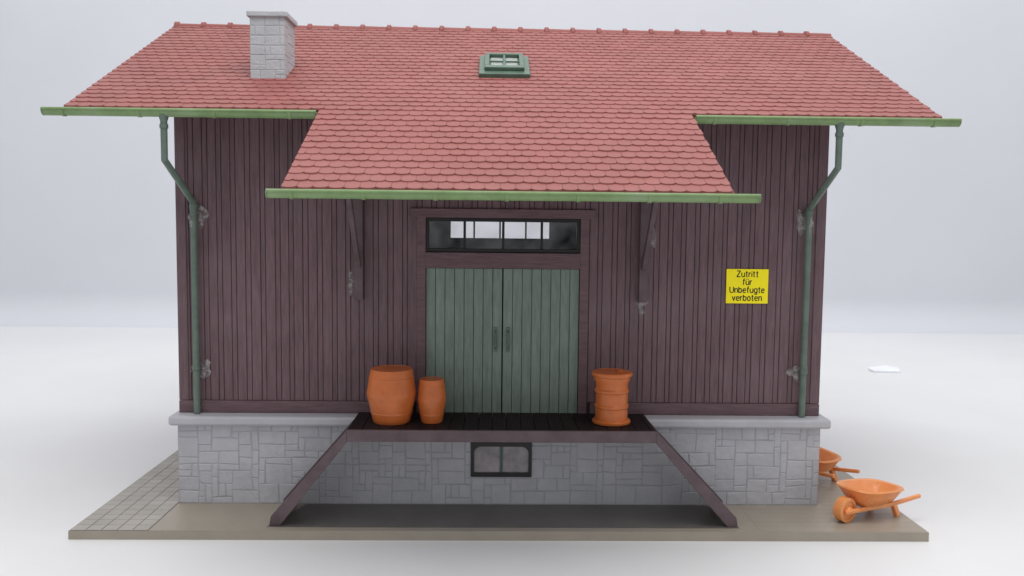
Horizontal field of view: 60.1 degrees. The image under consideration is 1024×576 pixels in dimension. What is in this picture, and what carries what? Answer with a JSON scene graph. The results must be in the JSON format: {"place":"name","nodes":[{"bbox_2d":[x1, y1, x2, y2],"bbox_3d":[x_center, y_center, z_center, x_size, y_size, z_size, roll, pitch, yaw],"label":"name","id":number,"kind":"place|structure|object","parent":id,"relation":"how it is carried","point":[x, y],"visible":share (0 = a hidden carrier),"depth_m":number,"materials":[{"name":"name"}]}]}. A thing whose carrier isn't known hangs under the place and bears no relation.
{"place":"outdoors","nodes":[
{"label":"outdoors","id":0,"kind":"place"},
{"bbox_2d":[0,0,1023,333],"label":"backdrop","id":1,"kind":"structure","parent":0,"point":[924,230],"depth_m":33.56,"materials":[{"name":"white"}]},
{"bbox_2d":[0,326,1023,575],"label":"ground","id":2,"kind":"structure","parent":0,"point":[86,428],"depth_m":14.78,"materials":[{"name":"white"}]},
{"bbox_2d":[40,10,961,541],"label":"goods shed","id":3,"kind":"structure","parent":2,"relation":"on","point":[334,182],"depth_m":12.49,"materials":[{"name":"brown wood"}]},
{"bbox_2d":[367,365,415,424],"bbox_3d":[-1.632,1.447,12.004,0.670,0.730,0.670,1,5,-1],"label":"barrel","id":4,"kind":"object","parent":3,"relation":"on","point":[391,392],"visible":1,"depth_m":11.76,"materials":[{"name":"orange plastic"}]},
{"bbox_2d":[417,377,445,423],"bbox_3d":[-1.088,1.522,12.021,0.390,0.590,0.386,1,5,-1],"label":"barrel","id":5,"kind":"object","parent":3,"relation":"on","point":[431,398],"visible":1,"depth_m":11.88,"materials":[{"name":"orange plastic"}]},
{"bbox_2d":[426,268,501,412],"bbox_3d":[-0.686,0.755,12.605,1.082,2.079,0.129,1,5,-1],"label":"door","id":6,"kind":"structure","parent":3,"relation":"in","point":[464,305],"depth_m":12.61,"materials":[{"name":"green wood"}]},
{"bbox_2d":[448,221,551,240],"bbox_3d":[-0.252,-1.241,18.690,2.176,0.480,0.070,1,5,-1],"label":"window","id":7,"kind":"structure","parent":3,"relation":"in","point":[449,222],"depth_m":18.67,"materials":[{"name":"glass"}]},
{"bbox_2d":[471,442,531,476],"bbox_3d":[-0.152,2.429,12.566,0.860,0.490,0.080,1,5,-1],"label":"basement window","id":8,"kind":"structure","parent":3,"relation":"in","point":[488,459],"depth_m":12.56,"materials":[{"name":"glass"}]},
{"bbox_2d":[426,218,580,252],"bbox_3d":[-0.124,-0.743,12.526,2.176,0.480,0.070,1,5,-1],"label":"window","id":9,"kind":"structure","parent":3,"relation":"in","point":[464,220],"depth_m":12.50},
{"bbox_2d":[502,269,578,412],"bbox_3d":[0.408,0.764,12.629,1.082,2.079,0.129,1,5,-1],"label":"door","id":10,"kind":"structure","parent":3,"relation":"in","point":[541,306],"depth_m":12.64,"materials":[{"name":"green wood"}]},
{"bbox_2d":[592,368,632,426],"bbox_3d":[1.357,1.475,12.069,0.556,0.727,0.556,1,5,-1],"label":"drum","id":11,"kind":"object","parent":3,"relation":"on","point":[611,405],"visible":1,"depth_m":11.88,"materials":[{"name":"orange plastic"}]},
{"bbox_2d":[726,269,768,303],"bbox_3d":[3.340,-0.024,12.581,0.600,0.490,0.016,1,5,-1],"label":"warning sign","id":12,"kind":"object","parent":3,"relation":"attached to","point":[747,286],"visible":1,"depth_m":12.58,"materials":[{"name":"yellow metal"}]},
{"bbox_2d":[818,447,859,484],"bbox_3d":[4.734,2.784,14.022,0.661,0.482,1.398,-2,5,-29],"label":"wheelbarrow","id":13,"kind":"object","parent":3,"relation":"on","point":[829,460],"visible":0.32,"depth_m":13.75,"materials":[{"name":"orange plastic"}]},
{"bbox_2d":[833,478,920,522],"bbox_3d":[4.970,2.926,12.280,1.398,0.482,0.661,-2,5,-31],"label":"wheelbarrow","id":14,"kind":"object","parent":3,"relation":"on","point":[867,494],"visible":1,"depth_m":12.06,"materials":[{"name":"orange plastic"}]},
{"bbox_2d":[868,365,899,372],"bbox_3d":[10.449,2.265,24.745,0.820,0.137,0.480,1,5,-1],"label":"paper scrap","id":15,"kind":"object","parent":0,"point":[884,369],"visible":1,"depth_m":24.72,"materials":[{"name":"white paper"}]}
]}

